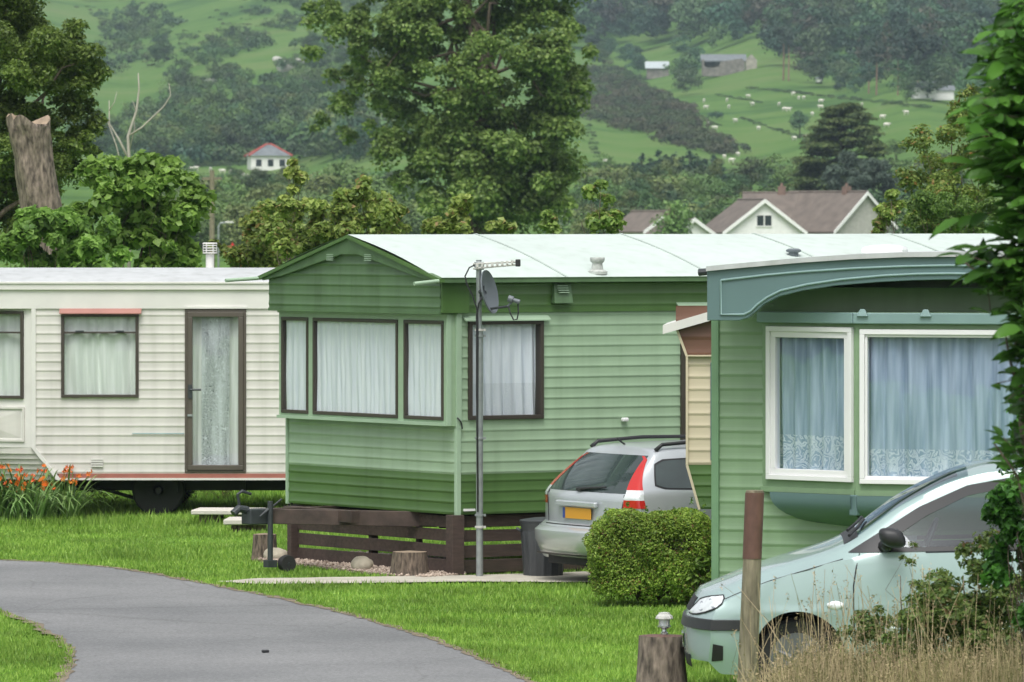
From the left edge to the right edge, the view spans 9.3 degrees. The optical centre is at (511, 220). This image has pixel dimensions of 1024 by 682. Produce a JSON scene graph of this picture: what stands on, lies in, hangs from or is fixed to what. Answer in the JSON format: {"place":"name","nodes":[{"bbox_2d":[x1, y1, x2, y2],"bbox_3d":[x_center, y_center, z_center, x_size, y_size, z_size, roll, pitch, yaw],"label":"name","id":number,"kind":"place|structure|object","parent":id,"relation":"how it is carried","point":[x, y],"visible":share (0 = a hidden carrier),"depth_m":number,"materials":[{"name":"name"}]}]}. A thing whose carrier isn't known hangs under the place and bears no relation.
{"place":"outdoors","nodes":[
{"label":"outdoors","id":0,"kind":"place"},
{"bbox_2d":[1,610,78,681],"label":"verge soil","id":1,"kind":"structure","parent":0,"point":[66,676],"depth_m":51.05,"materials":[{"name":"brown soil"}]},
{"bbox_2d":[0,560,524,681],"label":"road","id":2,"kind":"structure","parent":0,"point":[110,624],"depth_m":52.72,"materials":[{"name":"grey asphalt"}]},
{"bbox_2d":[257,550,465,576],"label":"gravel","id":3,"kind":"structure","parent":0,"point":[374,569],"depth_m":62.77,"materials":[{"name":"beige gravel"}]},
{"bbox_2d":[251,533,276,560],"bbox_3d":[-2.529,3.334,64.562,0.294,0.282,0.281,0,0,-17],"label":"log","id":4,"kind":"object","parent":3,"relation":"on","point":[260,544],"visible":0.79,"depth_m":64.47,"materials":[{"name":"brown wood"}]},
{"bbox_2d":[263,548,286,558],"bbox_3d":[-2.408,3.414,64.375,0.255,0.167,0.173,0,0,0],"label":"boulder","id":5,"kind":"object","parent":3,"relation":"on","point":[278,552],"visible":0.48,"depth_m":64.32,"materials":[{"name":"beige stone"}]},
{"bbox_2d":[351,556,372,568],"bbox_3d":[-1.483,3.409,62.513,0.225,0.181,0.214,0,0,0],"label":"boulder","id":6,"kind":"object","parent":3,"relation":"on","point":[361,562],"visible":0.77,"depth_m":62.44,"materials":[{"name":"beige stone"}]},
{"bbox_2d":[388,551,429,575],"bbox_3d":[-0.990,3.349,61.687,0.408,0.253,0.415,0,0,-41],"label":"log","id":7,"kind":"object","parent":3,"relation":"on","point":[413,563],"visible":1,"depth_m":61.54,"materials":[{"name":"brown wood"}]},
{"bbox_2d":[226,571,613,583],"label":"path","id":8,"kind":"structure","parent":0,"point":[574,576],"depth_m":60.97,"materials":[{"name":"concrete"}]},
{"bbox_2d":[464,259,520,575],"bbox_3d":[-0.149,1.925,61.250,0.453,3.100,0.490,0,0,-32],"label":"aerial mast","id":9,"kind":"object","parent":8,"relation":"on","point":[486,291],"visible":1,"depth_m":61.34,"materials":[{"name":"metal"}]},
{"bbox_2d":[516,517,563,575],"bbox_3d":[0.304,3.182,61.570,0.464,0.587,0.464,0,0,-41],"label":"dustbin","id":10,"kind":"object","parent":8,"relation":"on","point":[535,563],"visible":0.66,"depth_m":61.41,"materials":[{"name":"grey plastic"}]},
{"bbox_2d":[0,490,840,681],"bbox_3d":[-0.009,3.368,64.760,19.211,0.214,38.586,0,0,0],"label":"lawn grass","id":11,"kind":"structure","parent":0,"point":[183,518],"depth_m":58.19,"materials":[{"name":"green plant"}]},
{"bbox_2d":[0,0,1016,681],"bbox_3d":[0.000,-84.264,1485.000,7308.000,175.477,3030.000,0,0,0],"label":"ground","id":12,"kind":"structure","parent":0,"point":[630,146],"depth_m":1390.00,"materials":[{"name":"green plant"}]},
{"bbox_2d":[6,113,61,263],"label":"dead tree","id":13,"kind":"object","parent":12,"relation":"on","point":[35,171],"visible":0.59,"depth_m":91.76,"materials":[{"name":"brown plant"}]},
{"bbox_2d":[0,462,89,520],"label":"day lily","id":14,"kind":"object","parent":12,"relation":"on","point":[15,501],"visible":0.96,"depth_m":72.67,"materials":[{"name":"green plant"}]},
{"bbox_2d":[0,0,113,267],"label":"broadleaf tree","id":15,"kind":"object","parent":12,"relation":"on","point":[37,44],"visible":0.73,"depth_m":104.69,"materials":[{"name":"green plant"}]},
{"bbox_2d":[1,464,120,517],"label":"day lily","id":16,"kind":"object","parent":12,"relation":"on","point":[75,508],"visible":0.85,"depth_m":73.50,"materials":[{"name":"green plant"}]},
{"bbox_2d":[0,204,134,267],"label":"sycamore bush","id":17,"kind":"object","parent":12,"relation":"on","point":[68,236],"visible":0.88,"depth_m":81.75,"materials":[{"name":"green plant"}]},
{"bbox_2d":[57,149,216,267],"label":"sycamore bush","id":18,"kind":"object","parent":12,"relation":"on","point":[137,184],"visible":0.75,"depth_m":84.61,"materials":[{"name":"green plant"}]},
{"bbox_2d":[108,73,170,267],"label":"dead tree","id":19,"kind":"object","parent":12,"relation":"on","point":[127,153],"visible":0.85,"depth_m":129.99,"materials":[{"name":"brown wood"}]},
{"bbox_2d":[0,243,292,514],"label":"static caravan","id":20,"kind":"object","parent":12,"relation":"on","point":[156,389],"visible":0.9,"depth_m":73.85,"materials":[{"name":"beige metal"}]},
{"bbox_2d":[0,311,23,398],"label":"window","id":21,"kind":"structure","parent":20,"relation":"in","point":[11,322],"depth_m":74.01,"materials":[{"name":"white metal"}]},
{"bbox_2d":[61,314,138,397],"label":"window","id":22,"kind":"structure","parent":20,"relation":"in","point":[100,352],"depth_m":73.90,"materials":[{"name":"brown metal"}]},
{"bbox_2d":[185,309,245,472],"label":"door","id":23,"kind":"structure","parent":20,"relation":"in","point":[215,339],"depth_m":73.90,"materials":[{"name":"glass"}]},
{"bbox_2d":[202,170,221,267],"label":"utility pole","id":24,"kind":"object","parent":12,"relation":"on","point":[211,178],"visible":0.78,"depth_m":329.91,"materials":[{"name":"brown wood"}]},
{"bbox_2d":[199,176,225,197],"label":"valley tree","id":25,"kind":"object","parent":12,"relation":"on","point":[207,183],"visible":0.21,"depth_m":658.89,"materials":[{"name":"green plant"}]},
{"bbox_2d":[194,211,236,249],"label":"valley tree","id":26,"kind":"object","parent":12,"relation":"on","point":[203,237],"visible":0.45,"depth_m":519.46,"materials":[{"name":"green plant"}]},
{"bbox_2d":[191,507,241,525],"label":"step","id":27,"kind":"object","parent":12,"relation":"on","point":[205,513],"visible":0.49,"depth_m":71.96,"materials":[{"name":"concrete"}]},
{"bbox_2d":[217,221,233,267],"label":"street lamp","id":28,"kind":"object","parent":12,"relation":"on","point":[218,237],"visible":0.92,"depth_m":329.96,"materials":[{"name":"metal"}]},
{"bbox_2d":[220,218,245,245],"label":"valley tree","id":29,"kind":"object","parent":12,"relation":"on","point":[232,228],"visible":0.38,"depth_m":499.13,"materials":[{"name":"green plant"}]},
{"bbox_2d":[216,186,249,203],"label":"valley tree","id":30,"kind":"object","parent":12,"relation":"on","point":[234,193],"visible":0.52,"depth_m":639.51,"materials":[{"name":"green plant"}]},
{"bbox_2d":[218,202,253,243],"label":"valley tree","id":31,"kind":"object","parent":12,"relation":"on","point":[239,210],"visible":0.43,"depth_m":544.89,"materials":[{"name":"green plant"}]},
{"bbox_2d":[223,517,267,532],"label":"step","id":32,"kind":"object","parent":12,"relation":"on","point":[235,523],"visible":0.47,"depth_m":70.25,"materials":[{"name":"concrete"}]},
{"bbox_2d":[58,0,432,163],"bbox_3d":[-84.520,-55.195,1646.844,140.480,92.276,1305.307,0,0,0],"label":"hillside scrub","id":33,"kind":"object","parent":12,"relation":"on","point":[189,121],"visible":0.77,"depth_m":1265.35,"materials":[{"name":"green plant"}]},
{"bbox_2d":[207,200,291,267],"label":"hazel bush","id":34,"kind":"object","parent":12,"relation":"on","point":[252,253],"visible":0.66,"depth_m":94.65,"materials":[{"name":"green plant"}]},
{"bbox_2d":[240,185,276,201],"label":"valley tree","id":35,"kind":"object","parent":12,"relation":"on","point":[254,194],"visible":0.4,"depth_m":619.73,"materials":[{"name":"green plant"}]},
{"bbox_2d":[244,143,292,169],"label":"farmhouse","id":36,"kind":"object","parent":12,"relation":"on","point":[268,156],"visible":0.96,"depth_m":1128.17,"materials":[{"name":"white paint"}]},
{"bbox_2d":[276,157,309,264],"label":"maple bush","id":37,"kind":"object","parent":12,"relation":"on","point":[295,172],"visible":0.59,"depth_m":87.97,"materials":[{"name":"green plant"}]},
{"bbox_2d":[299,172,353,197],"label":"valley tree","id":38,"kind":"object","parent":12,"relation":"on","point":[327,179],"visible":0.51,"depth_m":649.95,"materials":[{"name":"green plant"}]},
{"bbox_2d":[255,174,411,258],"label":"maple bush","id":39,"kind":"object","parent":12,"relation":"on","point":[385,209],"visible":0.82,"depth_m":85.84,"materials":[{"name":"green plant"}]},
{"bbox_2d":[321,160,375,191],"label":"valley tree","id":40,"kind":"object","parent":12,"relation":"on","point":[337,169],"visible":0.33,"depth_m":659.19,"materials":[{"name":"green plant"}]},
{"bbox_2d":[335,169,409,199],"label":"valley tree","id":41,"kind":"object","parent":12,"relation":"on","point":[379,182],"visible":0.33,"depth_m":639.36,"materials":[{"name":"green plant"}]},
{"bbox_2d":[377,196,429,233],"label":"valley tree","id":42,"kind":"object","parent":12,"relation":"on","point":[412,213],"visible":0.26,"depth_m":559.48,"materials":[{"name":"green plant"}]},
{"bbox_2d":[299,0,599,233],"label":"broadleaf tree","id":43,"kind":"object","parent":12,"relation":"on","point":[490,178],"visible":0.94,"depth_m":248.71,"materials":[{"name":"green plant"}]},
{"bbox_2d":[420,192,517,233],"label":"maple bush","id":44,"kind":"object","parent":12,"relation":"on","point":[459,209],"visible":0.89,"depth_m":85.95,"materials":[{"name":"green plant"}]},
{"bbox_2d":[185,86,931,169],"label":"field hedges","id":45,"kind":"object","parent":12,"relation":"on","point":[220,163],"visible":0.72,"depth_m":1207.51,"materials":[{"name":"green plant"}]},
{"bbox_2d":[135,152,993,251],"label":"valley scrub","id":46,"kind":"object","parent":12,"relation":"on","point":[654,195],"visible":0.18,"depth_m":714.65,"materials":[{"name":"green plant"}]},
{"bbox_2d":[538,179,627,233],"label":"maple bush","id":47,"kind":"object","parent":12,"relation":"on","point":[610,221],"visible":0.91,"depth_m":87.94,"materials":[{"name":"green plant"}]},
{"bbox_2d":[600,184,631,204],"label":"hedgerow tree","id":48,"kind":"object","parent":12,"relation":"on","point":[616,195],"visible":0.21,"depth_m":659.60,"materials":[{"name":"green plant"}]},
{"bbox_2d":[225,233,1019,571],"bbox_3d":[1.979,1.802,65.216,11.305,3.347,3.482,0,0,-33],"label":"static caravan","id":49,"kind":"object","parent":12,"relation":"on","point":[377,373],"visible":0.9,"depth_m":62.64,"materials":[{"name":"green metal"}]},
{"bbox_2d":[281,317,313,413],"bbox_3d":[-2.171,1.466,64.055,0.094,0.973,0.524,0,0,-33],"label":"window","id":50,"kind":"structure","parent":49,"relation":"in","point":[294,330],"depth_m":64.09,"materials":[{"name":"white fabric"}]},
{"bbox_2d":[312,318,397,417],"bbox_3d":[-1.534,1.466,63.083,0.094,0.973,1.615,0,0,-33],"label":"window","id":51,"kind":"structure","parent":49,"relation":"in","point":[355,361],"depth_m":63.13,"materials":[{"name":"white fabric"}]},
{"bbox_2d":[403,320,443,420],"bbox_3d":[-0.836,1.466,62.000,0.094,0.973,0.727,0,0,-33],"label":"window","id":52,"kind":"structure","parent":49,"relation":"in","point":[423,340],"depth_m":62.06,"materials":[{"name":"white fabric"}]},
{"bbox_2d":[287,504,587,574],"bbox_3d":[0.673,3.175,64.357,5.110,0.600,3.260,0,0,-33],"label":"timber skirting","id":53,"kind":"object","parent":49,"relation":"attached to","point":[455,536],"visible":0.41,"depth_m":62.24,"materials":[{"name":"brown wood"}]},
{"bbox_2d":[468,321,543,419],"bbox_3d":[-0.089,1.463,62.021,0.874,0.971,0.150,0,0,-33],"label":"window","id":54,"kind":"structure","parent":49,"relation":"in","point":[513,351],"depth_m":62.06,"materials":[{"name":"white fabric"}]},
{"bbox_2d":[680,343,685,439],"bbox_3d":[1.999,1.824,63.339,0.776,1.938,0.090,0,0,-33],"label":"door","id":55,"kind":"structure","parent":49,"relation":"in","point":[682,356],"depth_m":63.10,"materials":[{"name":"brown metal"}]},
{"bbox_2d":[535,434,710,565],"bbox_3d":[2.581,2.777,61.402,4.855,1.396,1.855,0,0,-30],"label":"parked car","id":56,"kind":"object","parent":12,"relation":"on","point":[586,489],"visible":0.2,"depth_m":60.12,"materials":[{"name":"silver metal"}]},
{"bbox_2d":[620,178,651,192],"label":"hedgerow tree","id":57,"kind":"object","parent":12,"relation":"on","point":[638,186],"visible":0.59,"depth_m":689.56,"materials":[{"name":"green plant"}]},
{"bbox_2d":[617,210,667,233],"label":"bungalow","id":58,"kind":"object","parent":12,"relation":"on","point":[638,221],"visible":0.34,"depth_m":546.49,"materials":[{"name":"brown tile"}]},
{"bbox_2d":[582,497,710,604],"bbox_3d":[1.234,2.995,57.102,1.216,1.013,0.958,0,0,0],"label":"clipped bush","id":59,"kind":"object","parent":12,"relation":"on","point":[640,571],"visible":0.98,"depth_m":56.76,"materials":[{"name":"green plant"}]},
{"bbox_2d":[645,61,668,79],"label":"cottage","id":60,"kind":"structure","parent":12,"relation":"on","point":[653,69],"depth_m":1616.00,"materials":[{"name":"white paint"}]},
{"bbox_2d":[636,634,687,681],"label":"tree stump","id":61,"kind":"object","parent":12,"relation":"on","point":[661,657],"visible":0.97,"depth_m":46.52,"materials":[{"name":"brown wood"}]},
{"bbox_2d":[655,612,672,633],"bbox_3d":[1.126,2.975,46.674,0.122,0.163,0.122,0,0,-22],"label":"garden lantern","id":62,"kind":"object","parent":61,"relation":"on","point":[664,618],"visible":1,"depth_m":46.64,"materials":[{"name":"metal"}]},
{"bbox_2d":[578,58,751,154],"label":"gorse ridge","id":63,"kind":"structure","parent":12,"relation":"on","point":[674,121],"depth_m":1302.90,"materials":[{"name":"green plant"}]},
{"bbox_2d":[649,198,694,233],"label":"hedgerow tree","id":64,"kind":"object","parent":12,"relation":"on","point":[675,226],"visible":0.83,"depth_m":519.32,"materials":[{"name":"green plant"}]},
{"bbox_2d":[645,209,715,233],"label":"bungalow","id":65,"kind":"object","parent":12,"relation":"on","point":[699,227],"visible":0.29,"depth_m":535.19,"materials":[{"name":"white paint"}]},
{"bbox_2d":[663,306,710,509],"bbox_3d":[2.328,2.050,58.348,1.825,2.851,1.530,0,0,3],"label":"touring caravan","id":66,"kind":"object","parent":12,"relation":"on","point":[691,325],"visible":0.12,"depth_m":57.69,"materials":[{"name":"beige plastic"}]},
{"bbox_2d":[680,556,710,598],"bbox_3d":[1.721,3.235,56.740,0.456,0.488,0.202,0,0,0],"label":"laurel seedling","id":67,"kind":"object","parent":12,"relation":"on","point":[701,569],"visible":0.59,"depth_m":56.72,"materials":[{"name":"green plant"}]},
{"bbox_2d":[703,180,725,199],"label":"hedgerow tree","id":68,"kind":"object","parent":12,"relation":"on","point":[713,189],"visible":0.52,"depth_m":699.62,"materials":[{"name":"green plant"}]},
{"bbox_2d":[706,197,734,214],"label":"hedgerow tree","id":69,"kind":"object","parent":12,"relation":"on","point":[723,202],"visible":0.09,"depth_m":605.87,"materials":[{"name":"green plant"}]},
{"bbox_2d":[700,54,756,76],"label":"stone barn","id":70,"kind":"structure","parent":12,"relation":"on","point":[714,65],"depth_m":1536.00,"materials":[{"name":"grey stone"}]},
{"bbox_2d":[723,172,752,189],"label":"hedgerow tree","id":71,"kind":"object","parent":12,"relation":"on","point":[744,180],"visible":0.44,"depth_m":759.83,"materials":[{"name":"green plant"}]},
{"bbox_2d":[725,156,766,188],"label":"hedgerow tree","id":72,"kind":"object","parent":12,"relation":"on","point":[748,170],"visible":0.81,"depth_m":799.49,"materials":[{"name":"green plant"}]},
{"bbox_2d":[737,490,763,681],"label":"wooden post","id":73,"kind":"object","parent":12,"relation":"on","point":[753,534],"visible":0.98,"depth_m":44.54,"materials":[{"name":"brown wood"}]},
{"bbox_2d":[706,198,807,233],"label":"bungalow","id":74,"kind":"object","parent":12,"relation":"on","point":[751,215],"visible":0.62,"depth_m":548.17,"materials":[{"name":"white paint"}]},
{"bbox_2d":[756,214,772,226],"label":"window","id":75,"kind":"structure","parent":74,"relation":"in","point":[762,220],"depth_m":547.91,"materials":[{"name":"glass"}]},
{"bbox_2d":[742,183,798,218],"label":"bungalow","id":76,"kind":"object","parent":12,"relation":"on","point":[782,199],"visible":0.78,"depth_m":562.38,"materials":[{"name":"brown tile"}]},
{"bbox_2d":[758,153,789,174],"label":"hedgerow tree","id":77,"kind":"object","parent":12,"relation":"on","point":[770,161],"visible":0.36,"depth_m":819.72,"materials":[{"name":"green plant"}]},
{"bbox_2d":[542,0,1016,100],"bbox_3d":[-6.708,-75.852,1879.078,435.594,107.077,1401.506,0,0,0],"label":"woodland","id":78,"kind":"object","parent":12,"relation":"on","point":[938,35],"visible":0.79,"depth_m":1522.79,"materials":[{"name":"green plant"}]},
{"bbox_2d":[768,165,797,185],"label":"hedgerow tree","id":79,"kind":"object","parent":12,"relation":"on","point":[778,175],"visible":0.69,"depth_m":759.51,"materials":[{"name":"green plant"}]},
{"bbox_2d":[772,23,793,79],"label":"pine tree","id":80,"kind":"object","parent":12,"relation":"on","point":[777,29],"visible":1,"depth_m":1463.46,"materials":[{"name":"green plant"}]},
{"bbox_2d":[776,28,793,80],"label":"pine tree","id":81,"kind":"object","parent":12,"relation":"on","point":[788,36],"visible":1,"depth_m":1459.29,"materials":[{"name":"green plant"}]},
{"bbox_2d":[788,110,811,137],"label":"tree","id":82,"kind":"object","parent":12,"relation":"on","point":[801,120],"visible":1,"depth_m":1167.30,"materials":[{"name":"green plant"}]},
{"bbox_2d":[785,102,895,190],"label":"cedar tree","id":83,"kind":"object","parent":12,"relation":"on","point":[827,139],"visible":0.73,"depth_m":638.21,"materials":[{"name":"green plant"}]},
{"bbox_2d":[791,183,901,233],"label":"bungalow","id":84,"kind":"object","parent":12,"relation":"on","point":[846,209],"visible":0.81,"depth_m":556.43,"materials":[{"name":"brown tile"}]},
{"bbox_2d":[681,459,1023,681],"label":"parked car","id":85,"kind":"object","parent":12,"relation":"on","point":[872,547],"visible":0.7,"depth_m":45.47,"materials":[{"name":"green paint"}]},
{"bbox_2d":[820,150,898,197],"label":"conifer bush","id":86,"kind":"object","parent":12,"relation":"on","point":[835,181],"visible":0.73,"depth_m":599.04,"materials":[{"name":"green plant"}]},
{"bbox_2d":[698,250,1023,579],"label":"static caravan","id":87,"kind":"object","parent":12,"relation":"on","point":[848,390],"visible":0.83,"depth_m":52.20,"materials":[{"name":"green plastic"}]},
{"bbox_2d":[766,326,853,481],"bbox_3d":[2.510,1.519,52.430,0.946,1.278,0.163,0,0,44],"label":"window","id":88,"kind":"structure","parent":87,"relation":"in","point":[810,370],"depth_m":52.44,"materials":[{"name":"white plastic"}]},
{"bbox_2d":[859,329,1023,484],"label":"window","id":89,"kind":"structure","parent":87,"relation":"in","point":[928,402],"depth_m":51.93,"materials":[{"name":"white plastic"}]},
{"bbox_2d":[857,43,873,93],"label":"pine tree","id":90,"kind":"object","parent":12,"relation":"on","point":[865,53],"visible":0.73,"depth_m":1336.02,"materials":[{"name":"green plant"}]},
{"bbox_2d":[862,37,886,94],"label":"pine tree","id":91,"kind":"object","parent":12,"relation":"on","point":[876,49],"visible":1,"depth_m":1307.83,"materials":[{"name":"green plant"}]},
{"bbox_2d":[868,189,905,222],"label":"hedgerow tree","id":92,"kind":"object","parent":12,"relation":"on","point":[879,199],"visible":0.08,"depth_m":591.32,"materials":[{"name":"green plant"}]},
{"bbox_2d":[870,189,906,233],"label":"maple bush","id":93,"kind":"object","parent":12,"relation":"on","point":[889,211],"visible":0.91,"depth_m":91.88,"materials":[{"name":"green plant"}]},
{"bbox_2d":[888,46,906,94],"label":"pine tree","id":94,"kind":"object","parent":12,"relation":"on","point":[894,52],"visible":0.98,"depth_m":1267.23,"materials":[{"name":"green plant"}]},
{"bbox_2d":[885,139,910,161],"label":"hedgerow tree","id":95,"kind":"object","parent":12,"relation":"on","point":[896,150],"visible":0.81,"depth_m":899.48,"materials":[{"name":"green plant"}]},
{"bbox_2d":[835,541,962,662],"bbox_3d":[2.558,2.793,41.581,0.843,1.367,0.548,0,0,0],"label":"leafy shrub","id":96,"kind":"object","parent":12,"relation":"on","point":[871,625],"visible":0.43,"depth_m":41.59,"materials":[{"name":"green plant"}]},
{"bbox_2d":[894,196,929,233],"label":"hedgerow tree","id":97,"kind":"object","parent":12,"relation":"on","point":[908,229],"visible":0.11,"depth_m":558.76,"materials":[{"name":"green plant"}]},
{"bbox_2d":[910,82,935,98],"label":"house","id":98,"kind":"structure","parent":12,"relation":"on","point":[922,94],"depth_m":1218.00,"materials":[{"name":"grey stone"}]},
{"bbox_2d":[909,150,971,187],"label":"hedgerow tree","id":99,"kind":"object","parent":12,"relation":"on","point":[922,164],"visible":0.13,"depth_m":679.76,"materials":[{"name":"green plant"}]},
{"bbox_2d":[931,86,954,100],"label":"house","id":100,"kind":"structure","parent":12,"relation":"on","point":[944,94],"depth_m":1222.00,"materials":[{"name":"white paint"}]},
{"bbox_2d":[864,528,1022,677],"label":"bramble bush","id":101,"kind":"object","parent":12,"relation":"on","point":[943,589],"visible":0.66,"depth_m":40.35,"materials":[{"name":"green plant"}]},
{"bbox_2d":[892,82,994,233],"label":"tree","id":102,"kind":"object","parent":12,"relation":"on","point":[942,182],"visible":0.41,"depth_m":99.91,"materials":[{"name":"green plant"}]},
{"bbox_2d":[904,189,1001,233],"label":"hawthorn bush","id":103,"kind":"object","parent":12,"relation":"on","point":[942,207],"visible":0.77,"depth_m":94.82,"materials":[{"name":"green plant"}]},
{"bbox_2d":[928,0,1023,507],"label":"elder tree","id":104,"kind":"object","parent":12,"relation":"on","point":[1000,121],"visible":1,"depth_m":29.84,"materials":[{"name":"green plant"}]},
{"bbox_2d":[979,404,1023,681],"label":"ivy bush","id":105,"kind":"object","parent":12,"relation":"on","point":[1003,510],"visible":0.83,"depth_m":38.95,"materials":[{"name":"green plant"}]},
{"bbox_2d":[720,554,1023,681],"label":"dry grass","id":106,"kind":"structure","parent":0,"point":[845,665],"depth_m":39.19,"materials":[{"name":"plant"}]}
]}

